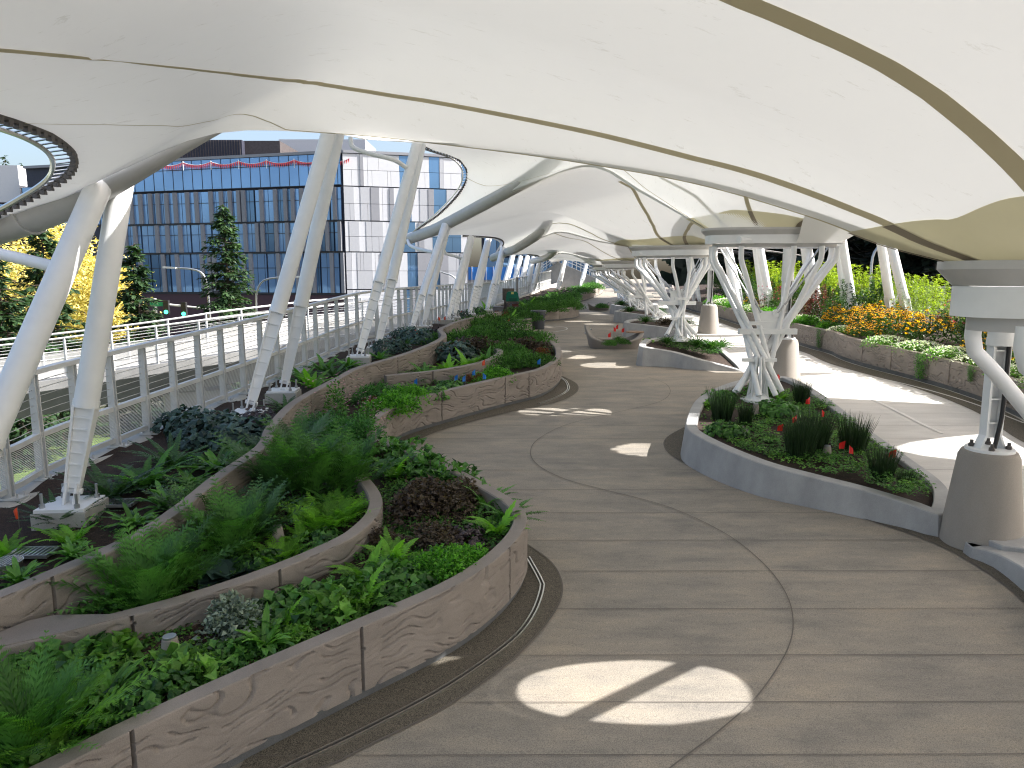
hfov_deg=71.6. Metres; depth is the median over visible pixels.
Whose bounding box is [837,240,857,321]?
canopy legs
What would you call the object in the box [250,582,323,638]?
leafy plant
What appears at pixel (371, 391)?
lacy mound
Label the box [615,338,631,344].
mossy mound
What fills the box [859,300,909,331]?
golden flower clump
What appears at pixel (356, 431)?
lacy mound
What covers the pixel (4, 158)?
conifer
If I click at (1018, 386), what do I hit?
white flower mat
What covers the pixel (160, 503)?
strap fern
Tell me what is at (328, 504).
feathery fern
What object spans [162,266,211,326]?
street lamp
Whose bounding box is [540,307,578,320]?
planter wall
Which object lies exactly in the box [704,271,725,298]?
green shrub
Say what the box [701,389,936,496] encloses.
ground cover
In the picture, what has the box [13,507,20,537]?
marker flag
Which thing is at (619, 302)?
grass clump
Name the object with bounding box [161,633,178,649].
path light
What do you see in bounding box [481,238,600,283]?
glass building
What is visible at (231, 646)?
leafy plant
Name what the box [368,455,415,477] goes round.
fern
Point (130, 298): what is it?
conifer
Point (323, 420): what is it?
feathery fern
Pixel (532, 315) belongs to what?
mossy mound
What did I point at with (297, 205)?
window
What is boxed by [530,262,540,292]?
canopy legs
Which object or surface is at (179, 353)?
ramp railing
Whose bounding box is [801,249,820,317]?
canopy legs
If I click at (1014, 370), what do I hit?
white flower mat
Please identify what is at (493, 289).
canopy legs
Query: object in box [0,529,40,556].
fern
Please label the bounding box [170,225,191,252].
window
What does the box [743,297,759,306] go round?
golden flower clump
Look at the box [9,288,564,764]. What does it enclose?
garden soil
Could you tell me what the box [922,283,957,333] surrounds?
grey green shrub
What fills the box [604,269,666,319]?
tree column
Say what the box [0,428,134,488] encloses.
lawn
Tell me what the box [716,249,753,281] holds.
conifer
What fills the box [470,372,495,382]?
lacy mound
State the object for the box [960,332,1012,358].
golden flower clump
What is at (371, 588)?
fern
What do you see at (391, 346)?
heuchera
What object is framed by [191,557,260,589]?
hosta
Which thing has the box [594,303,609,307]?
mossy mound
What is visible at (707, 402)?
leafy plant
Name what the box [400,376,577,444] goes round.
aggregate border
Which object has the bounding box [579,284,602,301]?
planter wall
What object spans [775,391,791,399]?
fern
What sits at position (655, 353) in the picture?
island planter
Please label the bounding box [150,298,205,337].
traffic signal
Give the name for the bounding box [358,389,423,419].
lacy mound
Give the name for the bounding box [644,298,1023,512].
bicycle path
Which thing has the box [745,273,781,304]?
green shrub
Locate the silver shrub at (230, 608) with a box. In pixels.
[192,589,271,649]
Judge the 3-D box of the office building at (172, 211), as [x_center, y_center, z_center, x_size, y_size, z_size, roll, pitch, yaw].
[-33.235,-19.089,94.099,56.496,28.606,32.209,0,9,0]
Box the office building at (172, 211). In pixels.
[21,139,468,346]
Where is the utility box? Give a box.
[493,306,502,311]
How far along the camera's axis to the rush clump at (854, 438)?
9.77 m
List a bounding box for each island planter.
[610,303,643,313]
[613,309,666,322]
[622,319,694,338]
[636,337,745,371]
[681,376,947,536]
[963,535,1023,590]
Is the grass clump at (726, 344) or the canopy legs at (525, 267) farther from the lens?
the canopy legs at (525, 267)
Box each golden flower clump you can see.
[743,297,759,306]
[820,304,860,329]
[831,303,881,330]
[843,319,882,339]
[844,305,903,334]
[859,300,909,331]
[866,307,931,339]
[894,309,960,345]
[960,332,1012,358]
[1011,348,1015,366]
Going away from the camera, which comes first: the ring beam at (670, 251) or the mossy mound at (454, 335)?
the mossy mound at (454, 335)
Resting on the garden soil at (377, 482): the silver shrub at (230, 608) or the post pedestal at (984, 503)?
the silver shrub at (230, 608)
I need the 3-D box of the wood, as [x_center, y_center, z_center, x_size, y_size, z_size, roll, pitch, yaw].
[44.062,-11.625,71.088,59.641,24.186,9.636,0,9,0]
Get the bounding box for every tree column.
[591,272,627,301]
[595,271,644,309]
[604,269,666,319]
[634,257,710,341]
[709,246,839,402]
[964,326,1023,418]
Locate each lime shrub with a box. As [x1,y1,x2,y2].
[737,260,775,289]
[756,268,797,297]
[766,260,800,285]
[779,262,824,298]
[804,264,838,300]
[820,264,862,306]
[851,264,892,305]
[858,276,898,308]
[890,274,936,314]
[896,273,942,310]
[923,278,958,319]
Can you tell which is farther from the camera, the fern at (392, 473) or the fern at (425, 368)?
the fern at (425, 368)
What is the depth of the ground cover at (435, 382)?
13.68 m
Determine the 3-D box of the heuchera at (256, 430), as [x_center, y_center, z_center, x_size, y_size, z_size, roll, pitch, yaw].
[-3.721,0.628,9.552,1.134,0.456,1.200,3,9,20]
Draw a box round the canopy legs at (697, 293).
[686,259,700,301]
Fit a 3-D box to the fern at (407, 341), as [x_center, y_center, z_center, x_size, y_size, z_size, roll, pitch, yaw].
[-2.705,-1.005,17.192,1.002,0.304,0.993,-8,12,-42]
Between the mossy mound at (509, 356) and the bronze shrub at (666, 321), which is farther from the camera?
the bronze shrub at (666, 321)
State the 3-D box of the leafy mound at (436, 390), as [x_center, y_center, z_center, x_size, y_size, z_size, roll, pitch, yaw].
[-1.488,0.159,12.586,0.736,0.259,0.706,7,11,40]
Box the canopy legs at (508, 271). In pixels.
[503,255,514,287]
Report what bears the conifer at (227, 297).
on the ground at (122, 414)
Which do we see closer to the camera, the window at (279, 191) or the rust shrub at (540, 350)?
the rust shrub at (540, 350)
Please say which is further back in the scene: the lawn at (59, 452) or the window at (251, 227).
the window at (251, 227)
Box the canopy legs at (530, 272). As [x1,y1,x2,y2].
[525,256,534,290]
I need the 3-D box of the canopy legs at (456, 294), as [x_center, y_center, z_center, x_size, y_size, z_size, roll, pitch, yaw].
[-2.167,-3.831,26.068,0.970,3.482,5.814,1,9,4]
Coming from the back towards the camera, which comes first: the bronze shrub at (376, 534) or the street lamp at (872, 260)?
the street lamp at (872, 260)
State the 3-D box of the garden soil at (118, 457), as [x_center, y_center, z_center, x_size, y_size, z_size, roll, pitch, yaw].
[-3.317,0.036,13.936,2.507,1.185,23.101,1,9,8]
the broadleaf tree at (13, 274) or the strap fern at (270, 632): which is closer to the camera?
the strap fern at (270, 632)
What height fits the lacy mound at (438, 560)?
0.311 m
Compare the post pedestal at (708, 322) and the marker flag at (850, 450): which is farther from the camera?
the post pedestal at (708, 322)
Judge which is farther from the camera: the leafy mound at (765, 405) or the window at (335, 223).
the window at (335, 223)
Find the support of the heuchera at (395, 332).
on the garden soil at (118, 457)
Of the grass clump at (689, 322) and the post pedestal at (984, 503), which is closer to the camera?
the post pedestal at (984, 503)
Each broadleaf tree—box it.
[0,223,160,350]
[55,256,138,406]
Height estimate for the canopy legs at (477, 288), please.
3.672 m
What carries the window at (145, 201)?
in the office building at (172, 211)
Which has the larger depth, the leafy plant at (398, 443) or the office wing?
the office wing
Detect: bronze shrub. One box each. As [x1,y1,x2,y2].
[271,503,287,525]
[353,440,392,460]
[367,526,417,552]
[385,475,453,530]
[410,520,462,551]
[433,475,482,523]
[451,335,505,355]
[503,336,554,353]
[655,317,671,325]
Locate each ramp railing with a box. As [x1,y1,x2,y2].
[0,296,374,364]
[0,298,429,379]
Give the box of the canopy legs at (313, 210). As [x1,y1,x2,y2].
[231,133,343,417]
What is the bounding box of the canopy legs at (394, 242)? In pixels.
[345,137,425,364]
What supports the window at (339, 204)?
in the office building at (172, 211)
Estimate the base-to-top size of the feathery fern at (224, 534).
0.707 m
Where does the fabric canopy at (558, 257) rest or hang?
on the ring beam at (598, 268)
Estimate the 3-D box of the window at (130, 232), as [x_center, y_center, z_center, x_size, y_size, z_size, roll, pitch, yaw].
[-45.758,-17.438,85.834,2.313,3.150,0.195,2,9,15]
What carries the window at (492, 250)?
in the glass building at (494, 245)
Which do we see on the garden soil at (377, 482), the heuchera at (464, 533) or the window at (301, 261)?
the heuchera at (464, 533)
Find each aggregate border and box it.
[240,545,561,767]
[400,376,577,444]
[664,428,1023,599]
[667,293,1023,441]
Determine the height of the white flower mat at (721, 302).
0.615 m
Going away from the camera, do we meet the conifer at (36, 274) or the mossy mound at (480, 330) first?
the mossy mound at (480, 330)
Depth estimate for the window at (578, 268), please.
109.30 m
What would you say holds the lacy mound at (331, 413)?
on the garden soil at (377, 482)
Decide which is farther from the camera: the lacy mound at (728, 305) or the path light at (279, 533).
the lacy mound at (728, 305)
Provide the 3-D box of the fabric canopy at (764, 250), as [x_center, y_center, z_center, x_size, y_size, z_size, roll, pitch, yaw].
[10.247,-7.505,39.281,11.564,0.994,10.037,0,9,0]
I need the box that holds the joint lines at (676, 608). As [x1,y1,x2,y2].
[252,326,1023,767]
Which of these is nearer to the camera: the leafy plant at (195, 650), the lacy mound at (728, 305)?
the leafy plant at (195, 650)
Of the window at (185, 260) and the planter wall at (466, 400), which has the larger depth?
the window at (185, 260)
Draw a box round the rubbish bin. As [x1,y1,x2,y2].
[531,310,546,329]
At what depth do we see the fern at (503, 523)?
7.05 m
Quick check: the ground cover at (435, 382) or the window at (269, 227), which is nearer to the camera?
the ground cover at (435, 382)
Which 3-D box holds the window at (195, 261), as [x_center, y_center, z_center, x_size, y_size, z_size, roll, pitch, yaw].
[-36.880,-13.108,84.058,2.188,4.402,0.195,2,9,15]
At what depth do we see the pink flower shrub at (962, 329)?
16.24 m
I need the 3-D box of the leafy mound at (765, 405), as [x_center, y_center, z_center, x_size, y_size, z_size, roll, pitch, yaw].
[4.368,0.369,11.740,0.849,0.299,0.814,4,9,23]
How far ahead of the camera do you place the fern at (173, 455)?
8.74 m
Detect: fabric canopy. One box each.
[0,0,1023,261]
[336,133,804,244]
[434,167,704,261]
[510,232,647,263]
[549,253,601,264]
[717,249,800,255]
[717,250,752,255]
[796,215,854,242]
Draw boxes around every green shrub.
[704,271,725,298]
[721,271,757,300]
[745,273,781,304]
[791,278,827,313]
[818,284,867,320]
[841,278,899,320]
[891,281,933,325]
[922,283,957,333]
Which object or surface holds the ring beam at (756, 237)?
on the tree column at (768, 324)
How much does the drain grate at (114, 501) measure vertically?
0.037 m
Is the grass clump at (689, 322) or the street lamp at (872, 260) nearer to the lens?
the grass clump at (689, 322)
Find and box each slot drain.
[278,556,544,767]
[538,377,569,403]
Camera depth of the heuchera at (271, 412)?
10.14 m
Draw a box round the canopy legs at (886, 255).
[876,243,913,328]
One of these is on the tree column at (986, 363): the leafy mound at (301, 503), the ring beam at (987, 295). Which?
the ring beam at (987, 295)
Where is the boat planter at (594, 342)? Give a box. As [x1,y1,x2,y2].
[584,324,643,348]
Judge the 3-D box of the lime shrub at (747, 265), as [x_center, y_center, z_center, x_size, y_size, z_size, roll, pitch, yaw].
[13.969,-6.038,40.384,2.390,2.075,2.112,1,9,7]
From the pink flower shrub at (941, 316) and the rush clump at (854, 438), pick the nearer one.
the rush clump at (854, 438)
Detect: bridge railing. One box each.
[0,270,550,500]
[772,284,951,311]
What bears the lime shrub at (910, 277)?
on the garden soil at (703, 290)
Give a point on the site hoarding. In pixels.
(472, 271)
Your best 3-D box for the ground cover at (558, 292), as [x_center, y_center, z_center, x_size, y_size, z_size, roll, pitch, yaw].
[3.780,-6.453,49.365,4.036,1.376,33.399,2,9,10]
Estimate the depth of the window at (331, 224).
79.01 m
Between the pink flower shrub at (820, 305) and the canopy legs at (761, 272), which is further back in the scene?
the canopy legs at (761, 272)
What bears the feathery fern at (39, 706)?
on the garden soil at (377, 482)
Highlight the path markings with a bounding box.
[556,326,1023,432]
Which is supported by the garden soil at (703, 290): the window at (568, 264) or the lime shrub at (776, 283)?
the lime shrub at (776, 283)
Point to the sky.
(17, 150)
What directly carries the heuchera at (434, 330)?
on the garden soil at (118, 457)
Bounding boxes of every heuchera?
[150,404,215,435]
[164,408,249,450]
[201,413,284,452]
[227,406,275,428]
[370,336,412,354]
[389,326,419,337]
[398,327,435,344]
[427,326,439,335]
[434,340,479,362]
[439,523,490,549]
[448,336,473,349]
[451,310,471,319]
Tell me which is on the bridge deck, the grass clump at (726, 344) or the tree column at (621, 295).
the tree column at (621, 295)
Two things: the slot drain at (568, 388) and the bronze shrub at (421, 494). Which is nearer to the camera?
the bronze shrub at (421, 494)
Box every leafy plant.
[0,633,105,682]
[0,733,80,767]
[14,629,143,694]
[67,683,165,739]
[70,585,137,614]
[79,708,126,735]
[84,628,152,673]
[130,641,228,689]
[158,642,224,683]
[194,635,260,680]
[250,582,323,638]
[277,574,372,627]
[278,623,317,646]
[314,583,368,626]
[342,585,389,616]
[347,555,429,607]
[369,435,434,461]
[374,447,451,482]
[410,458,481,482]
[701,388,737,398]
[703,398,714,409]
[741,383,772,395]
[896,467,917,487]
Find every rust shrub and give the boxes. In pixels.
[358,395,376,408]
[464,373,482,383]
[535,346,550,355]
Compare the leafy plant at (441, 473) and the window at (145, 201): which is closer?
the leafy plant at (441, 473)
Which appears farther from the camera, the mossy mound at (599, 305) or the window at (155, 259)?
the window at (155, 259)
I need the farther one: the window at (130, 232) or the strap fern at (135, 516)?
the window at (130, 232)
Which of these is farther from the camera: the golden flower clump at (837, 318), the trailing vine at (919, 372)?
the golden flower clump at (837, 318)
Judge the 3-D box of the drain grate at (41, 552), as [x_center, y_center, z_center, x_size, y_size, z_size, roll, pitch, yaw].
[-4.240,1.493,6.286,0.360,0.037,0.224,0,9,-3]
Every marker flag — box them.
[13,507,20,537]
[805,397,810,413]
[839,441,844,458]
[848,445,852,456]
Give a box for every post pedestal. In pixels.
[697,266,718,333]
[769,249,800,380]
[939,332,1023,549]
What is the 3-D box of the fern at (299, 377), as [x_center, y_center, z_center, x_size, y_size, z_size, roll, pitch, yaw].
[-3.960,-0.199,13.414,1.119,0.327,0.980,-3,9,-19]
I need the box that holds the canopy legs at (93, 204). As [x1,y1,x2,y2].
[0,180,133,530]
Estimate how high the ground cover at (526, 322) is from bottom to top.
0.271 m
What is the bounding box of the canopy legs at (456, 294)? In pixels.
[440,235,474,323]
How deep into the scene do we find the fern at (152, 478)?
7.99 m
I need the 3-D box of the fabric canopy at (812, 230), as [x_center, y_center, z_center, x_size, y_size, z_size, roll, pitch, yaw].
[8.913,-3.115,12.585,10.627,1.227,8.102,0,9,0]
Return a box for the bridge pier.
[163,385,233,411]
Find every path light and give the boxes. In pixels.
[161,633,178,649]
[271,524,284,544]
[752,403,759,413]
[822,445,831,458]
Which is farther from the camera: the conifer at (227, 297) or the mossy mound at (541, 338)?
the conifer at (227, 297)
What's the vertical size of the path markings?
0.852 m
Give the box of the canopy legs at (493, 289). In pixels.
[482,246,504,312]
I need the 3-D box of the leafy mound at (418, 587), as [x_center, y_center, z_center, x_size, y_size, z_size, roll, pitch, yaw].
[-1.001,1.630,5.983,0.708,0.249,0.678,-4,10,-25]
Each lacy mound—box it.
[293,410,355,432]
[300,412,389,450]
[349,382,407,405]
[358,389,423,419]
[393,383,437,405]
[404,542,481,585]
[433,542,487,578]
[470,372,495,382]
[478,365,516,382]
[702,295,725,304]
[722,302,745,310]
[753,306,776,315]
[791,314,820,325]
[814,320,840,329]
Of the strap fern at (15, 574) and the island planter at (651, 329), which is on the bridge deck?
the island planter at (651, 329)
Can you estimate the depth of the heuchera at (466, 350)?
15.83 m
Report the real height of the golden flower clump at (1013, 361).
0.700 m
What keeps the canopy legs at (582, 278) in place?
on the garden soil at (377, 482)
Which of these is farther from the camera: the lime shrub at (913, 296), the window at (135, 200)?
the window at (135, 200)
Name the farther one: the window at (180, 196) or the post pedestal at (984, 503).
the window at (180, 196)
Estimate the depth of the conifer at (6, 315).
35.94 m
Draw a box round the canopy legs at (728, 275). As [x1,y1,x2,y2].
[723,249,743,305]
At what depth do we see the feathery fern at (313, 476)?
7.76 m
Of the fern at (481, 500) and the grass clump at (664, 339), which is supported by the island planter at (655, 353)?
the grass clump at (664, 339)
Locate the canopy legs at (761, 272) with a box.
[752,249,773,308]
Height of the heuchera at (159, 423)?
0.386 m
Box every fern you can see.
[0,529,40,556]
[0,556,47,589]
[0,630,143,767]
[0,645,188,767]
[1,722,86,767]
[5,488,123,531]
[26,511,255,614]
[30,514,99,543]
[45,458,174,503]
[45,536,104,567]
[66,653,148,716]
[85,444,209,487]
[101,509,262,593]
[102,502,161,537]
[121,429,219,474]
[125,469,290,531]
[129,480,190,515]
[137,474,323,558]
[161,465,215,492]
[168,437,247,474]
[186,427,366,496]
[191,474,307,541]
[192,440,255,459]
[217,403,349,448]
[220,601,310,666]
[235,415,386,498]
[237,596,303,635]
[240,526,329,570]
[257,489,381,530]
[258,394,295,409]
[268,512,325,540]
[277,367,331,381]
[281,418,432,492]
[290,368,331,387]
[297,491,382,524]
[299,353,343,371]
[301,484,362,514]
[301,559,397,611]
[311,363,351,376]
[326,539,400,582]
[334,357,362,370]
[355,526,421,564]
[366,349,392,358]
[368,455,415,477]
[386,337,421,347]
[398,361,443,372]
[426,353,461,368]
[451,347,484,366]
[452,477,520,515]
[462,499,531,533]
[467,346,503,359]
[479,498,548,528]
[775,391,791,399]
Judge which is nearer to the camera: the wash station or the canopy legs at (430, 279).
the canopy legs at (430, 279)
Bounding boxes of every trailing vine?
[816,329,822,347]
[913,353,930,378]
[966,365,974,381]
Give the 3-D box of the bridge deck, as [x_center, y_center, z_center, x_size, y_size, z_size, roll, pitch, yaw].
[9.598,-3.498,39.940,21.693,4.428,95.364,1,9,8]
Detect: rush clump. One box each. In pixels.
[706,385,740,421]
[737,402,754,423]
[780,409,824,459]
[790,378,813,403]
[790,405,838,450]
[834,410,879,454]
[861,443,904,482]
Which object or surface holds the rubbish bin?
on the bridge deck
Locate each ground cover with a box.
[0,458,508,767]
[51,344,417,532]
[97,426,368,612]
[106,443,352,610]
[332,333,554,418]
[483,311,534,326]
[518,281,602,307]
[659,341,722,353]
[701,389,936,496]
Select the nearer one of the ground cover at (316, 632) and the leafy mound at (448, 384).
the ground cover at (316, 632)
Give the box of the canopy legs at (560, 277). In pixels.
[556,260,566,288]
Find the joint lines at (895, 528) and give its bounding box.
[663,427,1023,601]
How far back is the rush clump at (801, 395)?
12.37 m
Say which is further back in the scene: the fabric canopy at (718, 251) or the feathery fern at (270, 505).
the fabric canopy at (718, 251)
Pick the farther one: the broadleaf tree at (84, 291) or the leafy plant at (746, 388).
the broadleaf tree at (84, 291)
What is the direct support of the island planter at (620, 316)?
on the bridge deck
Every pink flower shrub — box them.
[758,285,780,309]
[807,296,836,325]
[932,300,964,342]
[947,306,982,348]
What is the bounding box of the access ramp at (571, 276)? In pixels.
[540,261,595,287]
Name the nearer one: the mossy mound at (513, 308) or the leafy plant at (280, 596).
the leafy plant at (280, 596)
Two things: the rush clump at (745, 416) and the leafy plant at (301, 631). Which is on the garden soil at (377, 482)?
the leafy plant at (301, 631)
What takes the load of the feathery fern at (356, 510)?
on the garden soil at (377, 482)
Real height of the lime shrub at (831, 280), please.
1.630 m
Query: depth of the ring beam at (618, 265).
29.14 m
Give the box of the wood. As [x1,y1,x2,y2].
[655,249,825,285]
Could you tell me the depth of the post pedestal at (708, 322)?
26.36 m
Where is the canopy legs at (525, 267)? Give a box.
[519,255,529,289]
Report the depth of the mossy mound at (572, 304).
35.77 m
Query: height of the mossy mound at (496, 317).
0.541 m
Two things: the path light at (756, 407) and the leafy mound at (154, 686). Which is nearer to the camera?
the leafy mound at (154, 686)
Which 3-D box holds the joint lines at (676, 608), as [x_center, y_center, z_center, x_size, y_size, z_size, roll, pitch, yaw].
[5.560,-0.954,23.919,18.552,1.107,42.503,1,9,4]
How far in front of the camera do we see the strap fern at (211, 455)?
8.38 m
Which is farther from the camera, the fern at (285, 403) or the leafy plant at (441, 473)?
the fern at (285, 403)
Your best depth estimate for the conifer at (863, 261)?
41.38 m
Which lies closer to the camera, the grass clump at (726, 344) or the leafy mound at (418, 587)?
the leafy mound at (418, 587)
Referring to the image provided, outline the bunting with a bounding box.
[162,158,348,169]
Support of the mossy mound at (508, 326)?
on the garden soil at (377, 482)
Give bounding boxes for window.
[126,255,152,291]
[128,195,138,224]
[128,226,142,252]
[141,226,165,252]
[142,194,156,223]
[151,255,171,291]
[160,193,173,223]
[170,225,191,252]
[170,254,192,291]
[177,193,194,222]
[191,225,211,251]
[191,254,207,291]
[198,192,218,222]
[212,224,230,251]
[223,191,236,221]
[232,224,255,251]
[234,256,242,291]
[245,190,255,221]
[246,254,268,291]
[254,190,273,221]
[259,223,274,251]
[267,254,285,291]
[277,189,290,220]
[278,223,293,250]
[291,253,302,292]
[295,188,304,215]
[303,253,321,292]
[321,222,334,250]
[321,253,340,292]
[330,187,341,219]
[334,222,342,250]
[484,238,495,255]
[486,258,495,266]
[503,258,508,266]
[513,258,521,266]
[523,258,534,279]
[536,260,547,278]
[561,261,572,267]
[574,261,583,271]
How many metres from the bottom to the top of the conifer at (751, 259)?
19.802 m
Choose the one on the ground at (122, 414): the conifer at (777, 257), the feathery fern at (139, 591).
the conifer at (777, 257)
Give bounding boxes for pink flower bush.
[308,371,363,416]
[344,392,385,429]
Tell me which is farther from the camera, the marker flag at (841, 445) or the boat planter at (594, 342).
the boat planter at (594, 342)
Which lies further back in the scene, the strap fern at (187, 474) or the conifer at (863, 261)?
the conifer at (863, 261)
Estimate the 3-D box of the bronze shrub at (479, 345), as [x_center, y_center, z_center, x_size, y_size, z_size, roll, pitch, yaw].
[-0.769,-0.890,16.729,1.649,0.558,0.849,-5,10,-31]
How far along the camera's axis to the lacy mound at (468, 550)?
6.28 m
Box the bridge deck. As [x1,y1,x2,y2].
[231,279,1023,767]
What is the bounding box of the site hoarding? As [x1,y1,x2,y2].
[468,266,523,292]
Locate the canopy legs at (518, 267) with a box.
[510,255,522,290]
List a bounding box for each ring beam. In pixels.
[592,265,627,270]
[600,261,649,269]
[629,245,711,258]
[701,227,844,248]
[936,260,1023,332]
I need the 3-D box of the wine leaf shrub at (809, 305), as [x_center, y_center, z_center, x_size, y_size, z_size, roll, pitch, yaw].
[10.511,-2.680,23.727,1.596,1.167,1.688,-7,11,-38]
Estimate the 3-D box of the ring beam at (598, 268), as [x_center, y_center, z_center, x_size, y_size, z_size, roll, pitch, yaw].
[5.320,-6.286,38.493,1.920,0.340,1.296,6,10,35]
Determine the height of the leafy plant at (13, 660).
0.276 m
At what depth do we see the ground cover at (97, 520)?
7.02 m
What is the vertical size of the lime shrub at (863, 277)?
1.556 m
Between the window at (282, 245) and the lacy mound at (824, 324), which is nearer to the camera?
the lacy mound at (824, 324)
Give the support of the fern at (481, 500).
on the garden soil at (377, 482)
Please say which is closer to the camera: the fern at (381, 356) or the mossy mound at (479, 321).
the fern at (381, 356)
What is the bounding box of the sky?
[0,126,671,278]
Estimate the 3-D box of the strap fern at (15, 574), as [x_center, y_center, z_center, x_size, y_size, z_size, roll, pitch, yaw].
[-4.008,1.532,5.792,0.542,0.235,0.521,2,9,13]
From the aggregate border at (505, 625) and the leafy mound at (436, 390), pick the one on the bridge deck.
the aggregate border at (505, 625)
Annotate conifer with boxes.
[0,155,9,164]
[0,260,68,473]
[1,231,108,454]
[100,243,171,436]
[184,204,264,388]
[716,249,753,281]
[737,249,782,283]
[766,236,875,298]
[820,236,878,290]
[825,238,946,307]
[892,254,949,307]
[918,260,951,311]
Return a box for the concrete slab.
[0,614,128,650]
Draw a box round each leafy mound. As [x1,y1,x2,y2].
[103,667,206,726]
[232,548,290,575]
[287,497,323,519]
[291,525,343,553]
[360,558,438,603]
[417,385,449,400]
[433,386,447,389]
[434,380,462,390]
[466,307,486,314]
[703,419,749,437]
[749,398,801,418]
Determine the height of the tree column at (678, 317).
2.271 m
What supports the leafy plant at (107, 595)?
on the garden soil at (377, 482)
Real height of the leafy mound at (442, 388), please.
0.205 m
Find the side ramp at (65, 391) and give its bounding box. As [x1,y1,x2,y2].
[16,328,396,418]
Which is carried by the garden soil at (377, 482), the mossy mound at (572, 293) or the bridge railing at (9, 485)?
the mossy mound at (572, 293)
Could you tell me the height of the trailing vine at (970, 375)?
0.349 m
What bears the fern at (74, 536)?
on the garden soil at (118, 457)
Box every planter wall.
[0,312,501,631]
[0,473,382,669]
[29,439,527,767]
[366,328,561,440]
[384,348,502,386]
[522,318,531,329]
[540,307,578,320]
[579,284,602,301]
[672,285,1023,419]
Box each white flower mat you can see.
[713,298,728,305]
[742,304,765,313]
[792,314,822,321]
[828,325,860,334]
[859,335,910,348]
[891,339,943,352]
[919,345,972,362]
[951,354,1015,371]
[982,363,1023,378]
[1014,376,1023,388]
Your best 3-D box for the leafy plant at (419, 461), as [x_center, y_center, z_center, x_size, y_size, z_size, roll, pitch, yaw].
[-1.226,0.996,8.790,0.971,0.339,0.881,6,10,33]
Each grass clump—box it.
[613,300,627,305]
[620,305,637,312]
[634,315,654,322]
[656,336,678,343]
[679,336,711,349]
[686,317,698,326]
[698,337,728,350]
[714,338,736,348]
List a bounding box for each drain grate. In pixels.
[4,546,60,558]
[106,498,138,507]
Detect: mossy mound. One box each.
[419,328,481,344]
[454,314,491,326]
[455,323,497,340]
[468,319,535,334]
[474,311,523,325]
[481,339,530,355]
[487,349,540,369]
[489,325,542,341]
[499,350,560,368]
[503,305,532,312]
[508,308,544,321]
[517,329,558,346]
[524,300,554,312]
[526,295,552,300]
[538,298,569,312]
[551,293,579,300]
[553,299,586,309]
[560,291,581,298]
[575,287,596,293]
[585,283,605,289]
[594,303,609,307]
[602,339,617,345]
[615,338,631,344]
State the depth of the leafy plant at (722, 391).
12.66 m
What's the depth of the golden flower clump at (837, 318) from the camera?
19.90 m
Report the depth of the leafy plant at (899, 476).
8.70 m
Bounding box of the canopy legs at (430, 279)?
[402,223,449,333]
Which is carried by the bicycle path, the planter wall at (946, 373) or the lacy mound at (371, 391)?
the planter wall at (946, 373)
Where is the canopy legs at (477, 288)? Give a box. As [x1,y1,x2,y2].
[464,238,491,315]
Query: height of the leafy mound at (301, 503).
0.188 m
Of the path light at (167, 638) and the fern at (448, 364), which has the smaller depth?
the path light at (167, 638)
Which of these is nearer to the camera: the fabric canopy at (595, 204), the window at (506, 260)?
the fabric canopy at (595, 204)
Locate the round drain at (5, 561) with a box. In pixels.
[0,555,23,575]
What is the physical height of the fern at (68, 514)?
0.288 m
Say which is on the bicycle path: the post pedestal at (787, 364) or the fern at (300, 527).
the post pedestal at (787, 364)
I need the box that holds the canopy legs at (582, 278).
[579,263,587,286]
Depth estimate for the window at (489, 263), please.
109.24 m
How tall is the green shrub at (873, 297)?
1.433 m
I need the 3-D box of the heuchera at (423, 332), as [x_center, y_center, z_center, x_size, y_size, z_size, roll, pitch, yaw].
[-2.332,-1.252,18.189,1.154,0.439,1.090,7,11,38]
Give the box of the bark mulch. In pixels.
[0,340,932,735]
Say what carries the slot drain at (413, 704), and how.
on the aggregate border at (505, 625)
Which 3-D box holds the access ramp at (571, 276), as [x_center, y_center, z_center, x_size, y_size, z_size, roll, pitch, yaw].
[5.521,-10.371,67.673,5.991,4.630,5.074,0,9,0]
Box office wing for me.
[0,165,32,341]
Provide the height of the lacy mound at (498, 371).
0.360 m
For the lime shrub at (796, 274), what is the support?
on the garden soil at (703, 290)
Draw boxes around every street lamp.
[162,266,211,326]
[255,276,299,315]
[869,247,876,283]
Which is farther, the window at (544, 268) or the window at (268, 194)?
the window at (544, 268)
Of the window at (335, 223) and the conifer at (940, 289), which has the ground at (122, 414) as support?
the conifer at (940, 289)
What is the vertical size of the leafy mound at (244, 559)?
0.199 m
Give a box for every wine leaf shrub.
[759,281,800,307]
[798,283,840,314]
[803,289,840,317]
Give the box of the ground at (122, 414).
[9,280,468,427]
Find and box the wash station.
[502,277,518,311]
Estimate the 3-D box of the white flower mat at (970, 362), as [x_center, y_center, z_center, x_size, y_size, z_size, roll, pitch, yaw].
[9.786,-0.445,14.671,1.264,0.393,1.320,-2,9,-14]
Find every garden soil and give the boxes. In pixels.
[0,323,446,588]
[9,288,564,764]
[674,281,1022,380]
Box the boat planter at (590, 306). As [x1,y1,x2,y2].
[587,302,610,309]
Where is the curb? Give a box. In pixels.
[0,283,556,507]
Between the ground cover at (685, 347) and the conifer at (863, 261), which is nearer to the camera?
the ground cover at (685, 347)

